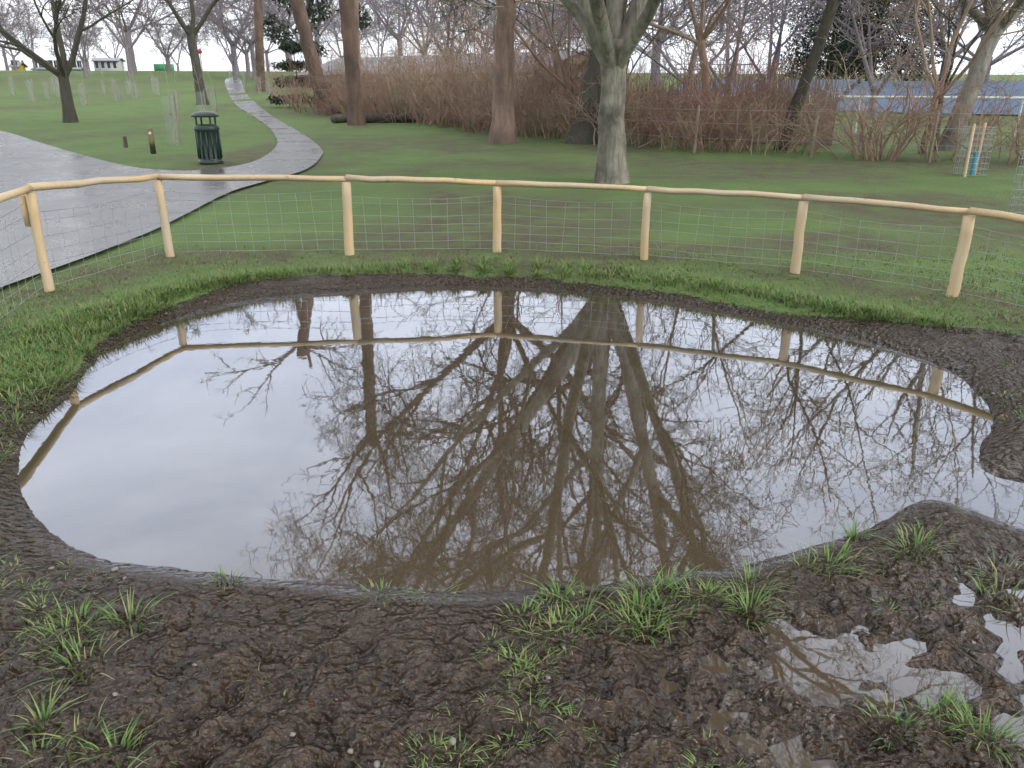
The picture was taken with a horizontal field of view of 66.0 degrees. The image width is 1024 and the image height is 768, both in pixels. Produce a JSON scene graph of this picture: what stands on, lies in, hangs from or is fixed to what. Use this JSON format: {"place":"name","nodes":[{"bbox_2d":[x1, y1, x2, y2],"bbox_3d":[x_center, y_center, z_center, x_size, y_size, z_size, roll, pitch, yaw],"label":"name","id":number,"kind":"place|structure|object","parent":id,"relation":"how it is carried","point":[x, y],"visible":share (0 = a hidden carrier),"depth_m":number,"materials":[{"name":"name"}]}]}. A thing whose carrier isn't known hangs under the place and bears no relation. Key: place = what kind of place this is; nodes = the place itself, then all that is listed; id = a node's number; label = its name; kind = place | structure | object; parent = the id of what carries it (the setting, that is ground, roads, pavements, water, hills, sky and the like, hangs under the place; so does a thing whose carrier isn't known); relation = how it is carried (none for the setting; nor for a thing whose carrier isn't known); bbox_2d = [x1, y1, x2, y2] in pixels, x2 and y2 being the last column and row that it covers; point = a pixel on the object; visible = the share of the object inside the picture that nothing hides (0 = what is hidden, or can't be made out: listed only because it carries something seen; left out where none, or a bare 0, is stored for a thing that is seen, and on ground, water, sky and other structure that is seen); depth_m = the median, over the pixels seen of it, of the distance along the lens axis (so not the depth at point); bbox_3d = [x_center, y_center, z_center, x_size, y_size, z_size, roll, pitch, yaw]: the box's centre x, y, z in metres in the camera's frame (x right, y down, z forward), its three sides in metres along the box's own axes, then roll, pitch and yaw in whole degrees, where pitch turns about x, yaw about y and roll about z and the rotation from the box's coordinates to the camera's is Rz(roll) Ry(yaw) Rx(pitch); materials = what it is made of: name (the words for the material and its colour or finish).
{"place":"outdoors","nodes":[
{"label":"outdoors","id":0,"kind":"place"},
{"bbox_2d":[0,77,322,286],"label":"tarmac path","id":1,"kind":"structure","parent":0,"point":[23,161],"depth_m":12.40,"materials":[{"name":"grey asphalt"}]},
{"bbox_2d":[0,70,1023,767],"bbox_3d":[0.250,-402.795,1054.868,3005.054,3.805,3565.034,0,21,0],"label":"ground","id":2,"kind":"structure","parent":0,"point":[390,674],"depth_m":2.90,"materials":[{"name":"green plant"}]},
{"bbox_2d":[0,1,21,55],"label":"tree","id":3,"kind":"object","parent":2,"relation":"on","point":[1,13],"visible":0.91,"depth_m":77.84,"materials":[{"name":"grey plant"}]},
{"bbox_2d":[1,3,36,69],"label":"tree","id":4,"kind":"object","parent":2,"relation":"on","point":[5,57],"visible":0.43,"depth_m":121.50,"materials":[{"name":"plant"}]},
{"bbox_2d":[9,60,28,69],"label":"yellow hut","id":5,"kind":"object","parent":2,"relation":"on","point":[21,65],"visible":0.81,"depth_m":138.70,"materials":[{"name":"yellow"}]},
{"bbox_2d":[0,0,43,70],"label":"tree","id":6,"kind":"object","parent":2,"relation":"on","point":[30,32],"visible":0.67,"depth_m":118.41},
{"bbox_2d":[0,0,49,37],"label":"tree","id":7,"kind":"object","parent":2,"relation":"on","point":[21,13],"visible":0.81,"depth_m":95.85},
{"bbox_2d":[0,5,49,69],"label":"tree","id":8,"kind":"object","parent":2,"relation":"on","point":[13,59],"visible":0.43,"depth_m":135.32,"materials":[{"name":"grey plant"}]},
{"bbox_2d":[30,60,82,70],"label":"building","id":9,"kind":"structure","parent":2,"relation":"on","point":[41,68],"depth_m":138.46,"materials":[{"name":"white"}]},
{"bbox_2d":[43,17,97,59],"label":"tree","id":10,"kind":"object","parent":2,"relation":"on","point":[72,41],"visible":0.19,"depth_m":152.28,"materials":[{"name":"grey plant"}]},
{"bbox_2d":[46,10,109,70],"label":"tree","id":11,"kind":"object","parent":2,"relation":"on","point":[86,49],"visible":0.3,"depth_m":127.54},
{"bbox_2d":[43,0,117,76],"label":"tree","id":12,"kind":"object","parent":2,"relation":"on","point":[82,56],"visible":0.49,"depth_m":86.51,"materials":[{"name":"plant"}]},
{"bbox_2d":[0,0,173,122],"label":"tree","id":13,"kind":"object","parent":2,"relation":"on","point":[62,72],"visible":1,"depth_m":32.76,"materials":[{"name":"brown plant"}]},
{"bbox_2d":[74,17,138,57],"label":"tree","id":14,"kind":"object","parent":2,"relation":"on","point":[113,37],"visible":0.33,"depth_m":169.63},
{"bbox_2d":[90,58,124,70],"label":"pavilion","id":15,"kind":"structure","parent":2,"relation":"on","point":[108,64],"depth_m":137.83,"materials":[{"name":"white"}]},
{"bbox_2d":[68,0,181,77],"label":"tree","id":16,"kind":"object","parent":2,"relation":"on","point":[127,48],"visible":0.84,"depth_m":87.13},
{"bbox_2d":[123,136,127,147],"bbox_3d":[-10.246,-6.387,20.885,0.111,0.333,0.111,8,22,21],"label":"bollard","id":17,"kind":"object","parent":2,"relation":"on","point":[125,143],"visible":0.76,"depth_m":20.84,"materials":[{"name":"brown wood"}]},
{"bbox_2d":[10,0,269,144],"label":"saplings","id":18,"kind":"object","parent":2,"relation":"on","point":[150,75],"visible":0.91,"depth_m":44.50,"materials":[{"name":"grey plant"}]},
{"bbox_2d":[64,0,219,71],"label":"tree","id":19,"kind":"object","parent":2,"relation":"on","point":[126,30],"visible":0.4,"depth_m":105.21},
{"bbox_2d":[12,69,271,144],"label":"guard stakes","id":20,"kind":"object","parent":2,"relation":"on","point":[138,97],"visible":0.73,"depth_m":51.48,"materials":[{"name":"grey wood"}]},
{"bbox_2d":[147,129,155,153],"bbox_3d":[-8.684,-5.829,19.009,0.110,0.625,0.120,-4,21,-11],"label":"bollard","id":21,"kind":"object","parent":2,"relation":"on","point":[151,141],"visible":0.95,"depth_m":18.96,"materials":[{"name":"brown wood"}]},
{"bbox_2d":[138,20,187,70],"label":"tree","id":22,"kind":"object","parent":2,"relation":"on","point":[185,46],"visible":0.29,"depth_m":170.46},
{"bbox_2d":[153,64,173,70],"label":"green container","id":23,"kind":"object","parent":2,"relation":"on","point":[158,67],"visible":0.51,"depth_m":138.52,"materials":[{"name":"green paint"}]},
{"bbox_2d":[112,0,218,104],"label":"tree","id":24,"kind":"object","parent":2,"relation":"on","point":[191,30],"visible":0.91,"depth_m":48.62,"materials":[{"name":"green plant"}]},
{"bbox_2d":[110,0,228,71],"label":"tree","id":25,"kind":"object","parent":2,"relation":"on","point":[167,56],"visible":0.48,"depth_m":111.93,"materials":[{"name":"plant"}]},
{"bbox_2d":[160,15,212,55],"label":"tree","id":26,"kind":"object","parent":2,"relation":"on","point":[197,36],"visible":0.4,"depth_m":150.78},
{"bbox_2d":[191,111,222,164],"bbox_3d":[-6.386,-5.177,16.552,0.554,1.060,0.554,0,21,0],"label":"litter bin","id":27,"kind":"object","parent":2,"relation":"on","point":[208,144],"visible":1,"depth_m":16.42,"materials":[{"name":"green metal"}]},
{"bbox_2d":[182,0,276,76],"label":"tree","id":28,"kind":"object","parent":2,"relation":"on","point":[247,62],"visible":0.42,"depth_m":94.05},
{"bbox_2d":[195,1,275,78],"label":"tree","id":29,"kind":"object","parent":2,"relation":"on","point":[230,58],"visible":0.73,"depth_m":86.43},
{"bbox_2d":[178,0,292,73],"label":"tree","id":30,"kind":"object","parent":2,"relation":"on","point":[232,45],"visible":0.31,"depth_m":102.07,"materials":[{"name":"plant"}]},
{"bbox_2d":[182,0,317,79],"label":"tree","id":31,"kind":"object","parent":2,"relation":"on","point":[251,42],"visible":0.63,"depth_m":86.49,"materials":[{"name":"plant"}]},
{"bbox_2d":[176,0,338,71],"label":"tree","id":32,"kind":"object","parent":2,"relation":"on","point":[288,55],"visible":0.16,"depth_m":120.44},
{"bbox_2d":[227,12,313,70],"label":"tree","id":33,"kind":"object","parent":2,"relation":"on","point":[267,51],"visible":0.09,"depth_m":163.42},
{"bbox_2d":[266,39,315,106],"bbox_3d":[-13.191,-18.768,47.761,3.603,4.001,4.019,0,21,0],"label":"evergreen tree","id":34,"kind":"object","parent":2,"relation":"on","point":[292,48],"visible":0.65,"depth_m":46.97,"materials":[{"name":"green plant"}]},
{"bbox_2d":[289,0,334,114],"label":"pine trunk","id":35,"kind":"object","parent":2,"relation":"on","point":[301,19],"visible":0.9,"depth_m":39.56,"materials":[{"name":"brown plant"}]},
{"bbox_2d":[254,0,372,91],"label":"pine","id":36,"kind":"object","parent":2,"relation":"on","point":[310,13],"depth_m":72.47,"materials":[{"name":"brown plant"}]},
{"bbox_2d":[252,0,379,44],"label":"tree","id":37,"kind":"object","parent":2,"relation":"on","point":[325,26],"visible":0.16,"depth_m":127.91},
{"bbox_2d":[262,0,382,63],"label":"tree","id":38,"kind":"object","parent":2,"relation":"on","point":[316,37],"visible":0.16,"depth_m":143.19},
{"bbox_2d":[310,5,381,57],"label":"tree","id":39,"kind":"object","parent":2,"relation":"on","point":[335,33],"visible":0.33,"depth_m":158.31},
{"bbox_2d":[339,0,365,125],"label":"pine trunk","id":40,"kind":"object","parent":2,"relation":"on","point":[356,114],"visible":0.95,"depth_m":30.93,"materials":[{"name":"brown plant"}]},
{"bbox_2d":[313,1,392,52],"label":"tree","id":41,"kind":"object","parent":2,"relation":"on","point":[360,21],"visible":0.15,"depth_m":167.37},
{"bbox_2d":[354,0,360,62],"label":"tree","id":42,"kind":"object","parent":2,"relation":"on","point":[356,4],"visible":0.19,"depth_m":58.24,"materials":[{"name":"brown plant"}]},
{"bbox_2d":[334,0,400,56],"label":"tree","id":43,"kind":"object","parent":2,"relation":"on","point":[379,22],"visible":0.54,"depth_m":91.82,"materials":[{"name":"plant"}]},
{"bbox_2d":[330,102,431,122],"bbox_3d":[-5.584,-11.675,33.912,4.348,0.901,1.270,-3,21,-7],"label":"log pile","id":44,"kind":"object","parent":2,"relation":"on","point":[369,118],"visible":0.68,"depth_m":33.62,"materials":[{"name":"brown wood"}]},
{"bbox_2d":[360,0,416,55],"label":"tree","id":45,"kind":"object","parent":2,"relation":"on","point":[396,37],"visible":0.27,"depth_m":102.06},
{"bbox_2d":[376,0,464,53],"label":"tree","id":46,"kind":"object","parent":2,"relation":"on","point":[419,17],"visible":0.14,"depth_m":108.83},
{"bbox_2d":[362,0,479,54],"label":"tree","id":47,"kind":"object","parent":2,"relation":"on","point":[402,13],"visible":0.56,"depth_m":87.24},
{"bbox_2d":[371,1,492,79],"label":"scrub tree","id":48,"kind":"object","parent":2,"relation":"on","point":[419,40],"visible":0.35,"depth_m":46.16,"materials":[{"name":"brown plant"}]},
{"bbox_2d":[384,0,496,60],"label":"tree","id":49,"kind":"object","parent":2,"relation":"on","point":[425,22],"visible":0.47,"depth_m":66.68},
{"bbox_2d":[295,50,586,92],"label":"school block","id":50,"kind":"structure","parent":2,"relation":"on","point":[362,58],"depth_m":67.38,"materials":[{"name":"grey glass"}]},
{"bbox_2d":[432,28,471,52],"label":"tree","id":51,"kind":"object","parent":2,"relation":"on","point":[449,41],"visible":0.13,"depth_m":123.20,"materials":[{"name":"plant"}]},
{"bbox_2d":[409,0,495,82],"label":"scrub tree","id":52,"kind":"object","parent":2,"relation":"on","point":[449,17],"visible":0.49,"depth_m":41.33,"materials":[{"name":"brown plant"}]},
{"bbox_2d":[432,2,487,51],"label":"tree","id":53,"kind":"object","parent":2,"relation":"on","point":[461,29],"visible":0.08,"depth_m":167.36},
{"bbox_2d":[377,0,575,78],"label":"scrub tree","id":54,"kind":"object","parent":2,"relation":"on","point":[542,18],"visible":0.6,"depth_m":34.40,"materials":[{"name":"brown plant"}]},
{"bbox_2d":[427,0,554,52],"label":"tree","id":55,"kind":"object","parent":2,"relation":"on","point":[488,48],"visible":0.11,"depth_m":112.84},
{"bbox_2d":[412,0,577,77],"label":"scrub tree","id":56,"kind":"object","parent":2,"relation":"on","point":[446,18],"visible":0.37,"depth_m":38.83,"materials":[{"name":"brown plant"}]},
{"bbox_2d":[488,0,517,143],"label":"tree","id":57,"kind":"object","parent":2,"relation":"on","point":[502,128],"visible":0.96,"depth_m":21.73,"materials":[{"name":"brown plant"}]},
{"bbox_2d":[0,239,1023,767],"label":"grass tufts","id":58,"kind":"object","parent":2,"relation":"on","point":[90,315],"visible":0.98,"depth_m":4.95,"materials":[{"name":"green plant"}]},
{"bbox_2d":[0,173,1023,296],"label":"pond fence","id":59,"kind":"object","parent":2,"relation":"on","point":[30,208],"visible":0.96,"depth_m":7.12,"materials":[{"name":"brown wood"}]},
{"bbox_2d":[0,189,1023,321],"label":"fence netting","id":60,"kind":"object","parent":2,"relation":"on","point":[515,204],"visible":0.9,"depth_m":7.39,"materials":[{"name":"silver metal"}]},
{"bbox_2d":[0,358,1023,767],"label":"fallen twigs","id":61,"kind":"object","parent":2,"relation":"on","point":[574,586],"visible":0.92,"depth_m":2.77,"materials":[{"name":"brown wood"}]},
{"bbox_2d":[30,301,1008,767],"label":"pebbles","id":62,"kind":"object","parent":2,"relation":"on","point":[376,763],"visible":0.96,"depth_m":2.32,"materials":[{"name":"grey stone"}]},
{"bbox_2d":[466,0,585,65],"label":"tree","id":63,"kind":"object","parent":2,"relation":"on","point":[548,14],"visible":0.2,"depth_m":59.14,"materials":[{"name":"plant"}]},
{"bbox_2d":[482,0,570,50],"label":"tree","id":64,"kind":"object","parent":2,"relation":"on","point":[523,28],"visible":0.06,"depth_m":118.56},
{"bbox_2d":[475,0,585,51],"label":"tree","id":65,"kind":"object","parent":2,"relation":"on","point":[536,24],"visible":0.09,"depth_m":87.07,"materials":[{"name":"plant"}]},
{"bbox_2d":[515,7,581,50],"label":"tree","id":66,"kind":"object","parent":2,"relation":"on","point":[551,38],"visible":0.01,"depth_m":145.76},
{"bbox_2d":[531,1,584,50],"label":"tree","id":67,"kind":"object","parent":2,"relation":"on","point":[565,34],"visible":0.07,"depth_m":119.73,"materials":[{"name":"plant"}]},
{"bbox_2d":[405,0,722,105],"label":"scrub tree","id":68,"kind":"object","parent":2,"relation":"on","point":[556,49],"visible":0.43,"depth_m":23.60,"materials":[{"name":"brown plant"}]},
{"bbox_2d":[561,0,627,143],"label":"tree","id":69,"kind":"object","parent":2,"relation":"on","point":[584,129],"visible":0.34,"depth_m":21.91,"materials":[{"name":"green plant"}]},
{"bbox_2d":[368,49,843,144],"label":"shrubs","id":70,"kind":"object","parent":2,"relation":"on","point":[788,93],"visible":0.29,"depth_m":22.01,"materials":[{"name":"brown plant"}]},
{"bbox_2d":[546,0,707,76],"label":"scrub tree","id":71,"kind":"object","parent":2,"relation":"on","point":[656,36],"visible":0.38,"depth_m":22.85,"materials":[{"name":"brown plant"}]},
{"bbox_2d":[255,0,1023,164],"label":"hedge thicket","id":72,"kind":"object","parent":2,"relation":"on","point":[541,113],"visible":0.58,"depth_m":21.68,"materials":[{"name":"brown plant"}]},
{"bbox_2d":[543,0,771,94],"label":"tree","id":73,"kind":"object","parent":2,"relation":"on","point":[667,8],"visible":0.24,"depth_m":55.07,"materials":[{"name":"plant"}]},
{"bbox_2d":[427,0,911,139],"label":"scrub tree","id":74,"kind":"object","parent":2,"relation":"on","point":[711,28],"visible":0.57,"depth_m":22.64,"materials":[{"name":"brown plant"}]},
{"bbox_2d":[557,0,802,100],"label":"tree","id":75,"kind":"object","parent":2,"relation":"on","point":[664,56],"visible":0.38,"depth_m":40.19,"materials":[{"name":"plant"}]},
{"bbox_2d":[560,0,810,183],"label":"tree","id":76,"kind":"object","parent":2,"relation":"on","point":[612,35],"visible":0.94,"depth_m":12.91,"materials":[{"name":"grey plant"}]},
{"bbox_2d":[649,0,805,107],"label":"tree","id":77,"kind":"object","parent":2,"relation":"on","point":[729,47],"visible":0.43,"depth_m":45.20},
{"bbox_2d":[662,79,858,101],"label":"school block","id":78,"kind":"structure","parent":2,"relation":"on","point":[841,81],"depth_m":49.37,"materials":[{"name":"grey glass"}]},
{"bbox_2d":[695,0,842,79],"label":"tree","id":79,"kind":"object","parent":2,"relation":"on","point":[778,45],"visible":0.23,"depth_m":56.38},
{"bbox_2d":[773,0,840,150],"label":"scrub tree","id":80,"kind":"object","parent":2,"relation":"on","point":[819,43],"visible":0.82,"depth_m":19.01,"materials":[{"name":"brown plant"}]},
{"bbox_2d":[693,105,939,162],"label":"fence posts","id":81,"kind":"object","parent":2,"relation":"on","point":[815,131],"visible":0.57,"depth_m":17.75,"materials":[{"name":"brown wood"}]},
{"bbox_2d":[776,0,893,80],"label":"conifer","id":82,"kind":"object","parent":2,"relation":"on","point":[803,44],"visible":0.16,"depth_m":58.40,"materials":[{"name":"green plant"}]},
{"bbox_2d":[857,132,861,148],"bbox_3d":[9.001,-6.263,20.372,0.148,0.481,0.132,8,22,21],"label":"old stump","id":83,"kind":"object","parent":2,"relation":"on","point":[860,141],"visible":0.33,"depth_m":20.35,"materials":[{"name":"wood"}]},
{"bbox_2d":[784,0,958,80],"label":"conifer","id":84,"kind":"object","parent":2,"relation":"on","point":[844,49],"visible":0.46,"depth_m":51.94,"materials":[{"name":"green plant"}]},
{"bbox_2d":[723,95,1023,134],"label":"fence rail","id":85,"kind":"object","parent":2,"relation":"on","point":[946,97],"visible":0.16,"depth_m":25.75,"materials":[{"name":"white paint"}]},
{"bbox_2d":[782,0,981,118],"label":"tree","id":86,"kind":"object","parent":2,"relation":"on","point":[885,82],"visible":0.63,"depth_m":36.31,"materials":[{"name":"plant"}]},
{"bbox_2d":[825,81,1023,115],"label":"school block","id":87,"kind":"structure","parent":2,"relation":"on","point":[1019,87],"depth_m":44.17,"materials":[{"name":"blue glass"}]},
{"bbox_2d":[836,0,1023,151],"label":"scrub tree","id":88,"kind":"object","parent":2,"relation":"on","point":[950,22],"visible":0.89,"depth_m":19.06,"materials":[{"name":"brown plant"}]},
{"bbox_2d":[837,0,1023,82],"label":"tree","id":89,"kind":"object","parent":2,"relation":"on","point":[1000,57],"visible":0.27,"depth_m":44.98,"materials":[{"name":"plant"}]},
{"bbox_2d":[850,0,1023,153],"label":"scrub tree","id":90,"kind":"object","parent":2,"relation":"on","point":[950,46],"visible":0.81,"depth_m":18.02,"materials":[{"name":"brown plant"}]},
{"bbox_2d":[852,0,1023,150],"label":"tree","id":91,"kind":"object","parent":2,"relation":"on","point":[991,45],"visible":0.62,"depth_m":19.41,"materials":[{"name":"brown plant"}]},
{"bbox_2d":[923,0,1023,80],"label":"tree","id":92,"kind":"object","parent":2,"relation":"on","point":[950,57],"visible":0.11,"depth_m":51.56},
{"bbox_2d":[969,152,979,174],"bbox_3d":[8.466,-4.032,14.451,0.106,0.424,0.095,8,22,21],"label":"tree guard","id":93,"kind":"object","parent":2,"relation":"on","point":[973,161],"visible":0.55,"depth_m":14.42,"materials":[{"name":"teal plastic"}]},
{"bbox_2d":[963,115,986,176],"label":"tree stakes","id":94,"kind":"object","parent":2,"relation":"on","point":[970,147],"visible":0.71,"depth_m":14.25,"materials":[{"name":"brown wood"}]},
{"bbox_2d":[953,126,1023,214],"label":"cage netting","id":95,"kind":"object","parent":2,"relation":"on","point":[986,157],"visible":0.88,"depth_m":14.19,"materials":[{"name":"silver metal"}]},
{"bbox_2d":[983,0,1023,73],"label":"scrub tree","id":96,"kind":"object","parent":2,"relation":"on","point":[1009,17],"visible":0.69,"depth_m":16.11,"materials":[{"name":"brown plant"}]},
{"bbox_2d":[1000,0,1023,57],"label":"tree","id":97,"kind":"object","parent":2,"relation":"on","point":[1019,20],"visible":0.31,"depth_m":44.67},
{"bbox_2d":[0,0,1023,74],"label":"sky","id":98,"kind":"structure","parent":0,"point":[142,48],"materials":[{"name":"white"}]},
{"bbox_2d":[18,286,1023,767],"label":"puddle","id":99,"kind":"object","parent":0,"point":[442,438],"depth_m":3.90,"materials":[{"name":"liquid"}]},
{"bbox_2d":[624,107,1023,147],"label":"boundary fence wires","id":100,"kind":"object","parent":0,"point":[817,125],"visible":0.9,"depth_m":17.75,"materials":[{"name":"grey metal"}]}
]}

